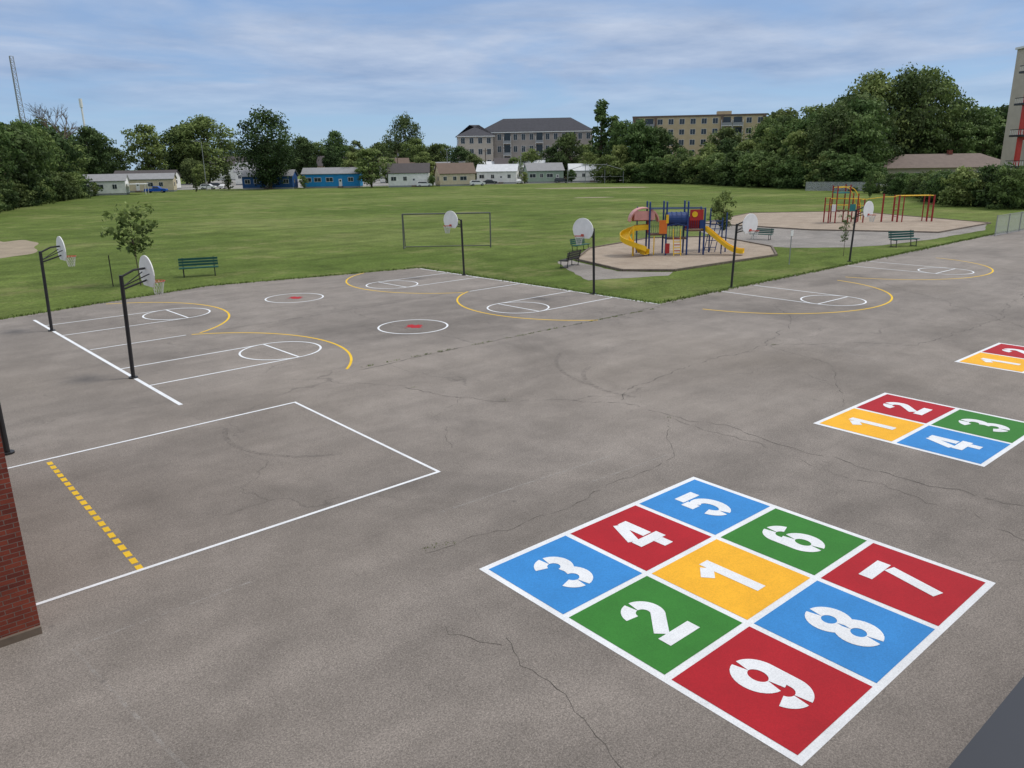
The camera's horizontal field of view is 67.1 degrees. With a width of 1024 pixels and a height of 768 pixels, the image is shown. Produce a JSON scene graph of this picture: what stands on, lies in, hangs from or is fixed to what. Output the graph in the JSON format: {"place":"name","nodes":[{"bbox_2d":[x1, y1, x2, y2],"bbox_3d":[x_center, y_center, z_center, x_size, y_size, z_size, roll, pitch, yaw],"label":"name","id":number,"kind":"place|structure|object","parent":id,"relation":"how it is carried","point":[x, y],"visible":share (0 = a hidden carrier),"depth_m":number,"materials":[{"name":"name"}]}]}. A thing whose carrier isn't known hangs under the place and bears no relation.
{"place":"outdoors","nodes":[
{"label":"outdoors","id":0,"kind":"place"},
{"bbox_2d":[177,179,621,189],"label":"road","id":1,"kind":"structure","parent":0,"point":[190,186],"depth_m":265.46,"materials":[{"name":"asphalt"}]},
{"bbox_2d":[457,135,492,160],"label":"walls","id":2,"kind":"structure","parent":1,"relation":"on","point":[475,146],"depth_m":312.60,"materials":[{"name":"stone"}]},
{"bbox_2d":[456,125,494,136],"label":"roof","id":3,"kind":"structure","parent":2,"relation":"on","point":[474,131],"depth_m":313.12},
{"bbox_2d":[477,169,518,183],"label":"walls","id":4,"kind":"structure","parent":1,"relation":"on","point":[506,180],"depth_m":250.14,"materials":[{"name":"white"}]},
{"bbox_2d":[476,164,519,171],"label":"roof","id":5,"kind":"structure","parent":4,"relation":"on","point":[497,168],"depth_m":250.59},
{"bbox_2d":[492,130,591,159],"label":"walls","id":6,"kind":"structure","parent":1,"relation":"on","point":[518,142],"depth_m":314.37,"materials":[{"name":"stone"}]},
{"bbox_2d":[485,117,592,132],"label":"roof","id":7,"kind":"structure","parent":6,"relation":"on","point":[523,125],"depth_m":315.35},
{"bbox_2d":[497,132,589,158],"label":"windows","id":8,"kind":"structure","parent":6,"relation":"attached to","point":[539,136],"depth_m":314.20,"materials":[{"name":"black glass"}]},
{"bbox_2d":[524,166,563,182],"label":"walls","id":9,"kind":"structure","parent":1,"relation":"on","point":[538,179],"depth_m":252.17,"materials":[{"name":"green"}]},
{"bbox_2d":[523,162,564,170],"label":"roof","id":10,"kind":"structure","parent":9,"relation":"on","point":[544,166],"depth_m":252.51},
{"bbox_2d":[435,166,474,185],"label":"walls","id":11,"kind":"structure","parent":0,"point":[451,182],"depth_m":233.70,"materials":[{"name":"beige"}]},
{"bbox_2d":[433,163,476,173],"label":"roof","id":12,"kind":"structure","parent":11,"relation":"on","point":[455,168],"depth_m":234.04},
{"bbox_2d":[0,230,1023,767],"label":"asphalt pavement","id":13,"kind":"structure","parent":0,"point":[326,638],"depth_m":16.11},
{"bbox_2d":[0,404,14,455],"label":"steel post","id":14,"kind":"object","parent":13,"relation":"on","point":[5,443],"visible":0.77,"depth_m":18.52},
{"bbox_2d":[0,435,42,647],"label":"walls","id":15,"kind":"structure","parent":13,"relation":"on","point":[19,619],"depth_m":11.07,"materials":[{"name":"brick"}]},
{"bbox_2d":[949,676,1023,767],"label":"roof","id":16,"kind":"structure","parent":15,"relation":"on","point":[997,741],"depth_m":1.37,"materials":[{"name":"metal"}]},
{"bbox_2d":[38,236,75,331],"bbox_3d":[-19.043,-4.255,32.659,1.269,3.909,1.245,-66,66,-72],"label":"basketball hoop","id":17,"kind":"object","parent":13,"relation":"on","point":[61,250],"visible":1,"depth_m":32.31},
{"bbox_2d":[119,255,164,378],"bbox_3d":[-11.876,-2.197,25.116,1.269,3.909,1.245,-66,66,-72],"label":"basketball hoop","id":18,"kind":"object","parent":13,"relation":"on","point":[146,273],"visible":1,"depth_m":24.77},
{"bbox_2d":[8,402,440,604],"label":"volleyball court markings","id":19,"kind":"object","parent":13,"relation":"on","point":[122,547],"visible":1,"depth_m":15.54,"materials":[{"name":"white paint"}]},
{"bbox_2d":[443,211,465,275],"bbox_3d":[-3.497,-8.403,46.279,1.269,3.909,1.245,-66,66,-72],"label":"basketball hoop","id":20,"kind":"object","parent":13,"relation":"on","point":[451,219],"visible":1,"depth_m":45.86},
{"bbox_2d":[33,258,993,404],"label":"basketball court markings","id":21,"kind":"object","parent":13,"relation":"on","point":[150,386],"visible":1,"depth_m":34.11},
{"bbox_2d":[573,218,595,294],"bbox_3d":[3.658,-6.379,38.852,1.269,3.909,1.245,-66,66,-72],"label":"basketball hoop","id":22,"kind":"object","parent":13,"relation":"on","point":[583,228],"visible":1,"depth_m":38.40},
{"bbox_2d":[229,274,1023,767],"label":"pavement cracks","id":23,"kind":"object","parent":13,"relation":"on","point":[667,434],"visible":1,"depth_m":19.92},
{"bbox_2d":[480,477,994,765],"bbox_3d":[3.598,3.152,12.697,5.900,0.010,5.900,-14,21,-38],"label":"painted number grid","id":24,"kind":"object","parent":13,"relation":"on","point":[800,639],"visible":1,"depth_m":11.97,"materials":[{"name":"multicoloured paint"}]},
{"bbox_2d":[814,393,1023,466],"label":"four square court","id":25,"kind":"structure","parent":13,"relation":"on","point":[972,437],"depth_m":19.51,"materials":[{"name":"multicoloured paint"}]},
{"bbox_2d":[954,343,1023,372],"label":"four square court","id":26,"kind":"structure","parent":13,"relation":"on","point":[1004,356],"depth_m":26.03,"materials":[{"name":"multicoloured paint"}]},
{"bbox_2d":[0,170,1023,318],"bbox_3d":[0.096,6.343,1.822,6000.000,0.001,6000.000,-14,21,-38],"label":"ground","id":27,"kind":"structure","parent":0,"point":[243,235],"depth_m":76.09,"materials":[{"name":"green plant"}]},
{"bbox_2d":[17,103,81,138],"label":"bare tree","id":28,"kind":"object","parent":27,"relation":"on","point":[42,116],"visible":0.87,"depth_m":224.86,"materials":[{"name":"brown plant"}]},
{"bbox_2d":[0,119,102,211],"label":"tree row","id":29,"kind":"object","parent":27,"relation":"on","point":[36,169],"visible":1,"depth_m":152.27,"materials":[{"name":"green plant"}]},
{"bbox_2d":[70,125,117,173],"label":"deciduous tree","id":30,"kind":"object","parent":27,"relation":"on","point":[90,135],"visible":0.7,"depth_m":275.30,"materials":[{"name":"green plant"}]},
{"bbox_2d":[87,178,129,195],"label":"walls","id":31,"kind":"structure","parent":27,"relation":"on","point":[122,189],"depth_m":198.74,"materials":[{"name":"white"}]},
{"bbox_2d":[83,174,129,181],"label":"roof","id":32,"kind":"structure","parent":31,"relation":"on","point":[106,177],"depth_m":198.67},
{"bbox_2d":[100,201,157,284],"bbox_3d":[-22.114,-8.122,44.738,3.310,4.852,3.077,1,16,7],"label":"sapling tree","id":33,"kind":"object","parent":27,"relation":"on","point":[124,218],"visible":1,"depth_m":44.36,"materials":[{"name":"green plant"}]},
{"bbox_2d":[120,123,168,169],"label":"deciduous tree","id":34,"kind":"object","parent":27,"relation":"on","point":[146,137],"visible":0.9,"depth_m":289.52,"materials":[{"name":"green plant"}]},
{"bbox_2d":[128,175,176,192],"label":"walls","id":35,"kind":"structure","parent":27,"relation":"on","point":[168,184],"depth_m":218.43,"materials":[{"name":"beige"}]},
{"bbox_2d":[127,173,176,179],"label":"roof","id":36,"kind":"structure","parent":35,"relation":"on","point":[145,176],"depth_m":218.79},
{"bbox_2d":[150,125,203,183],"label":"deciduous tree","id":37,"kind":"object","parent":27,"relation":"on","point":[172,164],"visible":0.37,"depth_m":310.69,"materials":[{"name":"green plant"}]},
{"bbox_2d":[179,158,205,186],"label":"garden tree","id":38,"kind":"object","parent":27,"relation":"on","point":[189,163],"visible":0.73,"depth_m":256.39,"materials":[{"name":"green plant"}]},
{"bbox_2d":[178,256,217,277],"bbox_3d":[-19.704,-7.373,48.524,2.318,1.169,0.774,-7,17,-20],"label":"park bench","id":39,"kind":"object","parent":27,"relation":"on","point":[181,261],"visible":1,"depth_m":48.59,"materials":[{"name":"wood"}]},
{"bbox_2d":[160,114,245,183],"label":"deciduous tree","id":40,"kind":"object","parent":27,"relation":"on","point":[201,125],"visible":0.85,"depth_m":305.64,"materials":[{"name":"green plant"}]},
{"bbox_2d":[230,104,300,188],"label":"deciduous tree","id":41,"kind":"object","parent":27,"relation":"on","point":[258,145],"visible":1,"depth_m":222.76,"materials":[{"name":"green plant"}]},
{"bbox_2d":[242,172,297,188],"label":"walls","id":42,"kind":"structure","parent":27,"relation":"on","point":[291,184],"depth_m":230.29,"materials":[{"name":"blue"}]},
{"bbox_2d":[287,135,321,174],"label":"deciduous tree","id":43,"kind":"object","parent":27,"relation":"on","point":[305,147],"visible":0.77,"depth_m":313.74,"materials":[{"name":"green plant"}]},
{"bbox_2d":[0,187,647,257],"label":"dirt infield","id":44,"kind":"object","parent":27,"relation":"on","point":[16,248],"visible":0.95,"depth_m":69.34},
{"bbox_2d":[321,145,342,167],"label":"deciduous tree","id":45,"kind":"object","parent":27,"relation":"on","point":[328,160],"visible":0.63,"depth_m":238.69,"materials":[{"name":"green plant"}]},
{"bbox_2d":[302,174,362,187],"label":"walls","id":46,"kind":"structure","parent":27,"relation":"on","point":[355,183],"depth_m":232.03,"materials":[{"name":"blue"}]},
{"bbox_2d":[301,167,359,174],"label":"roof","id":47,"kind":"structure","parent":46,"relation":"on","point":[334,170],"depth_m":232.28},
{"bbox_2d":[320,130,350,166],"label":"deciduous tree","id":48,"kind":"object","parent":27,"relation":"on","point":[334,136],"visible":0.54,"depth_m":317.82,"materials":[{"name":"green plant"}]},
{"bbox_2d":[72,140,631,175],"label":"distant tree line","id":49,"kind":"object","parent":27,"relation":"on","point":[122,154],"visible":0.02,"depth_m":484.74,"materials":[{"name":"green plant"}]},
{"bbox_2d":[351,147,391,187],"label":"deciduous tree","id":50,"kind":"object","parent":27,"relation":"on","point":[368,154],"visible":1,"depth_m":227.68,"materials":[{"name":"green plant"}]},
{"bbox_2d":[381,111,425,161],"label":"deciduous tree","id":51,"kind":"object","parent":27,"relation":"on","point":[404,124],"visible":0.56,"depth_m":378.64,"materials":[{"name":"green plant"}]},
{"bbox_2d":[388,173,429,186],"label":"walls","id":52,"kind":"structure","parent":27,"relation":"on","point":[399,182],"depth_m":229.48,"materials":[{"name":"white"}]},
{"bbox_2d":[387,163,430,173],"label":"roof","id":53,"kind":"structure","parent":52,"relation":"on","point":[394,168],"depth_m":230.07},
{"bbox_2d":[396,138,431,161],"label":"deciduous tree","id":54,"kind":"object","parent":27,"relation":"on","point":[413,146],"visible":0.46,"depth_m":361.75,"materials":[{"name":"green plant"}]},
{"bbox_2d":[425,143,447,161],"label":"deciduous tree","id":55,"kind":"object","parent":27,"relation":"on","point":[437,150],"visible":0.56,"depth_m":366.99,"materials":[{"name":"green plant"}]},
{"bbox_2d":[401,212,490,248],"bbox_3d":[-5.271,-12.503,62.642,7.109,2.804,1.387,-1,16,-2],"label":"soccer goal","id":56,"kind":"object","parent":27,"relation":"on","point":[403,231],"visible":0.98,"depth_m":61.85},
{"bbox_2d":[446,145,475,162],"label":"garden tree","id":57,"kind":"object","parent":27,"relation":"on","point":[461,153],"visible":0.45,"depth_m":285.62,"materials":[{"name":"green plant"}]},
{"bbox_2d":[0,228,1023,319],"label":"grass edge","id":58,"kind":"object","parent":27,"relation":"on","point":[704,293],"depth_m":44.98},
{"bbox_2d":[549,131,586,172],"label":"deciduous tree","id":59,"kind":"object","parent":27,"relation":"on","point":[565,141],"visible":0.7,"depth_m":269.97,"materials":[{"name":"green plant"}]},
{"bbox_2d":[587,98,613,174],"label":"deciduous tree","id":60,"kind":"object","parent":27,"relation":"on","point":[602,119],"visible":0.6,"depth_m":259.76,"materials":[{"name":"green plant"}]},
{"bbox_2d":[588,154,623,182],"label":"deciduous tree","id":61,"kind":"object","parent":27,"relation":"on","point":[613,162],"visible":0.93,"depth_m":239.65,"materials":[{"name":"green plant"}]},
{"bbox_2d":[604,119,647,165],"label":"deciduous tree","id":62,"kind":"object","parent":27,"relation":"on","point":[620,128],"visible":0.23,"depth_m":249.80,"materials":[{"name":"green plant"}]},
{"bbox_2d":[620,224,649,255],"bbox_3d":[8.730,-10.166,54.838,2.164,2.210,1.968,-1,16,0],"label":"spiral slide","id":63,"kind":"object","parent":27,"relation":"on","point":[625,237],"visible":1,"depth_m":54.79,"materials":[{"name":"yellow plastic"}]},
{"bbox_2d":[617,118,663,163],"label":"deciduous tree","id":64,"kind":"object","parent":27,"relation":"on","point":[642,138],"visible":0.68,"depth_m":242.33,"materials":[{"name":"green plant"}]},
{"bbox_2d":[642,126,683,157],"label":"deciduous tree","id":65,"kind":"object","parent":27,"relation":"on","point":[666,138],"visible":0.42,"depth_m":247.92,"materials":[{"name":"green plant"}]},
{"bbox_2d":[575,236,777,271],"bbox_3d":[12.573,-10.031,57.914,23.088,0.140,13.919,-50,51,-69],"label":"gravel pit","id":66,"kind":"object","parent":27,"relation":"on","point":[618,256],"visible":0.78,"depth_m":54.84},
{"bbox_2d":[635,200,727,254],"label":"posts","id":67,"kind":"object","parent":27,"relation":"on","point":[683,229],"visible":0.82,"depth_m":55.34,"materials":[{"name":"blue metal"}]},
{"bbox_2d":[628,207,658,221],"bbox_3d":[9.388,-12.099,55.067,2.100,1.020,1.130,-1,16,0],"label":"canopy","id":68,"kind":"object","parent":67,"relation":"attached to","point":[635,215],"visible":0.98,"depth_m":54.59,"materials":[{"name":"pink plastic"}]},
{"bbox_2d":[647,209,703,233],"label":"panels","id":69,"kind":"object","parent":67,"relation":"attached to","point":[697,214],"visible":0.94,"depth_m":54.54,"materials":[{"name":"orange plastic"}]},
{"bbox_2d":[665,211,686,225],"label":"tunnel","id":70,"kind":"structure","parent":67,"relation":"attached to","point":[678,217],"depth_m":54.64,"materials":[{"name":"blue plastic"}]},
{"bbox_2d":[701,226,744,253],"bbox_3d":[14.962,-10.256,54.804,3.011,1.820,0.741,7,18,25],"label":"slide","id":71,"kind":"object","parent":67,"relation":"attached to","point":[718,238],"visible":0.91,"depth_m":54.66,"materials":[{"name":"yellow plastic"}]},
{"bbox_2d":[633,114,766,157],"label":"walls","id":72,"kind":"structure","parent":27,"relation":"on","point":[687,126],"depth_m":274.30,"materials":[{"name":"beige brick"}]},
{"bbox_2d":[636,117,762,154],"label":"windows","id":73,"kind":"structure","parent":72,"relation":"attached to","point":[704,121],"depth_m":273.88,"materials":[{"name":"black glass"}]},
{"bbox_2d":[632,111,766,117],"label":"roof","id":74,"kind":"structure","parent":72,"relation":"on","point":[724,113],"depth_m":273.53,"materials":[{"name":"beige brick"}]},
{"bbox_2d":[707,189,736,236],"bbox_3d":[15.550,-12.269,57.835,2.263,4.483,2.113,-7,17,-19],"label":"sapling tree","id":75,"kind":"object","parent":27,"relation":"on","point":[717,206],"visible":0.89,"depth_m":57.32,"materials":[{"name":"green plant"}]},
{"bbox_2d":[699,126,747,151],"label":"deciduous tree","id":76,"kind":"object","parent":27,"relation":"on","point":[728,132],"visible":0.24,"depth_m":232.72,"materials":[{"name":"green plant"}]},
{"bbox_2d":[730,213,758,287],"bbox_3d":[12.109,-6.888,40.176,1.269,3.909,1.245,2,16,9],"label":"basketball hoop","id":77,"kind":"object","parent":27,"relation":"on","point":[750,223],"visible":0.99,"depth_m":39.84,"materials":[{"name":"white metal"}]},
{"bbox_2d":[617,149,889,190],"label":"hedge row","id":78,"kind":"object","parent":27,"relation":"on","point":[760,168],"visible":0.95,"depth_m":185.41,"materials":[{"name":"green plant"}]},
{"bbox_2d":[742,117,778,150],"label":"deciduous tree","id":79,"kind":"object","parent":27,"relation":"on","point":[760,129],"visible":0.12,"depth_m":210.77,"materials":[{"name":"green plant"}]},
{"bbox_2d":[753,127,789,154],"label":"deciduous tree","id":80,"kind":"object","parent":27,"relation":"on","point":[767,137],"visible":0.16,"depth_m":194.78,"materials":[{"name":"green plant"}]},
{"bbox_2d":[747,107,798,153],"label":"deciduous tree","id":81,"kind":"object","parent":27,"relation":"on","point":[778,113],"visible":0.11,"depth_m":218.30,"materials":[{"name":"green plant"}]},
{"bbox_2d":[759,117,810,158],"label":"deciduous tree","id":82,"kind":"object","parent":27,"relation":"on","point":[777,130],"visible":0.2,"depth_m":190.00,"materials":[{"name":"green plant"}]},
{"bbox_2d":[777,129,813,175],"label":"deciduous tree","id":83,"kind":"object","parent":27,"relation":"on","point":[792,139],"visible":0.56,"depth_m":174.64,"materials":[{"name":"green plant"}]},
{"bbox_2d":[779,111,840,159],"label":"deciduous tree","id":84,"kind":"object","parent":27,"relation":"on","point":[802,125],"visible":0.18,"depth_m":180.00,"materials":[{"name":"green plant"}]},
{"bbox_2d":[796,100,861,162],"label":"deciduous tree","id":85,"kind":"object","parent":27,"relation":"on","point":[831,118],"visible":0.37,"depth_m":168.17,"materials":[{"name":"green plant"}]},
{"bbox_2d":[805,182,885,190],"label":"chain link fence","id":86,"kind":"object","parent":27,"relation":"on","point":[819,184],"visible":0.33,"depth_m":159.06,"materials":[{"name":"metal"}]},
{"bbox_2d":[706,211,990,232],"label":"gravel pit","id":87,"kind":"object","parent":27,"relation":"on","point":[810,220],"visible":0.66,"depth_m":79.92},
{"bbox_2d":[823,184,935,222],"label":"climbing frame","id":88,"kind":"object","parent":87,"relation":"on","point":[852,206],"visible":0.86,"depth_m":79.97,"materials":[{"name":"red metal"}]},
{"bbox_2d":[820,92,895,161],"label":"deciduous tree","id":89,"kind":"object","parent":27,"relation":"on","point":[863,96],"visible":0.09,"depth_m":182.20,"materials":[{"name":"green plant"}]},
{"bbox_2d":[827,97,894,161],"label":"deciduous tree","id":90,"kind":"object","parent":27,"relation":"on","point":[864,107],"visible":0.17,"depth_m":174.20,"materials":[{"name":"green plant"}]},
{"bbox_2d":[847,201,875,261],"bbox_3d":[22.621,-9.801,49.763,1.269,3.909,1.245,2,16,9],"label":"basketball hoop","id":91,"kind":"object","parent":27,"relation":"on","point":[868,209],"visible":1,"depth_m":49.50,"materials":[{"name":"black metal"}]},
{"bbox_2d":[835,113,897,172],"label":"deciduous tree","id":92,"kind":"object","parent":27,"relation":"on","point":[868,136],"visible":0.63,"depth_m":162.49,"materials":[{"name":"green plant"}]},
{"bbox_2d":[823,68,919,161],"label":"deciduous tree","id":93,"kind":"object","parent":27,"relation":"on","point":[875,84],"visible":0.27,"depth_m":207.54,"materials":[{"name":"green plant"}]},
{"bbox_2d":[859,91,903,162],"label":"deciduous tree","id":94,"kind":"object","parent":27,"relation":"on","point":[895,131],"visible":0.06,"depth_m":192.66,"materials":[{"name":"green plant"}]},
{"bbox_2d":[879,62,952,157],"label":"deciduous tree","id":95,"kind":"object","parent":27,"relation":"on","point":[909,83],"visible":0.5,"depth_m":205.97,"materials":[{"name":"green plant"}]},
{"bbox_2d":[889,106,947,153],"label":"deciduous tree","id":96,"kind":"object","parent":27,"relation":"on","point":[927,132],"visible":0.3,"depth_m":207.70,"materials":[{"name":"green plant"}]},
{"bbox_2d":[896,65,970,153],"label":"deciduous tree","id":97,"kind":"object","parent":27,"relation":"on","point":[951,116],"visible":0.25,"depth_m":210.05,"materials":[{"name":"green plant"}]},
{"bbox_2d":[862,162,1023,206],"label":"hedge","id":98,"kind":"object","parent":27,"relation":"on","point":[957,187],"visible":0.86,"depth_m":105.11,"materials":[{"name":"green plant"}]},
{"bbox_2d":[921,74,986,153],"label":"deciduous tree","id":99,"kind":"object","parent":27,"relation":"on","point":[969,116],"visible":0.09,"depth_m":215.80,"materials":[{"name":"green plant"}]},
{"bbox_2d":[934,120,981,153],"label":"deciduous tree","id":100,"kind":"object","parent":27,"relation":"on","point":[962,129],"visible":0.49,"depth_m":210.28,"materials":[{"name":"green plant"}]},
{"bbox_2d":[946,97,1005,152],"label":"deciduous tree","id":101,"kind":"object","parent":27,"relation":"on","point":[987,118],"visible":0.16,"depth_m":220.81,"materials":[{"name":"green plant"}]},
{"bbox_2d":[964,124,1002,157],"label":"deciduous tree","id":102,"kind":"object","parent":27,"relation":"on","point":[987,132],"visible":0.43,"depth_m":216.38,"materials":[{"name":"green plant"}]},
{"bbox_2d":[985,166,1023,209],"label":"shrub","id":103,"kind":"object","parent":27,"relation":"on","point":[1009,185],"visible":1,"depth_m":96.46,"materials":[{"name":"green plant"}]},
{"bbox_2d":[994,211,1023,235],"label":"chain link fence","id":104,"kind":"object","parent":27,"relation":"on","point":[1013,225],"visible":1,"depth_m":67.04,"materials":[{"name":"metal"}]},
{"bbox_2d":[0,0,1023,169],"label":"sky","id":105,"kind":"structure","parent":0,"point":[349,67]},
{"bbox_2d":[558,224,985,279],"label":"path","id":106,"kind":"structure","parent":0,"point":[804,238],"depth_m":64.39,"materials":[{"name":"concrete"}]},
{"bbox_2d":[886,167,983,178],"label":"walls","id":107,"kind":"structure","parent":0,"point":[902,170],"depth_m":191.61,"materials":[{"name":"stone"}]},
{"bbox_2d":[880,150,1000,167],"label":"roof","id":108,"kind":"structure","parent":107,"relation":"on","point":[949,159],"depth_m":192.95,"materials":[{"name":"brown"}]},
{"bbox_2d":[1000,46,1023,168],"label":"apartment tower","id":109,"kind":"structure","parent":0,"point":[1013,148],"depth_m":151.33,"materials":[{"name":"concrete"}]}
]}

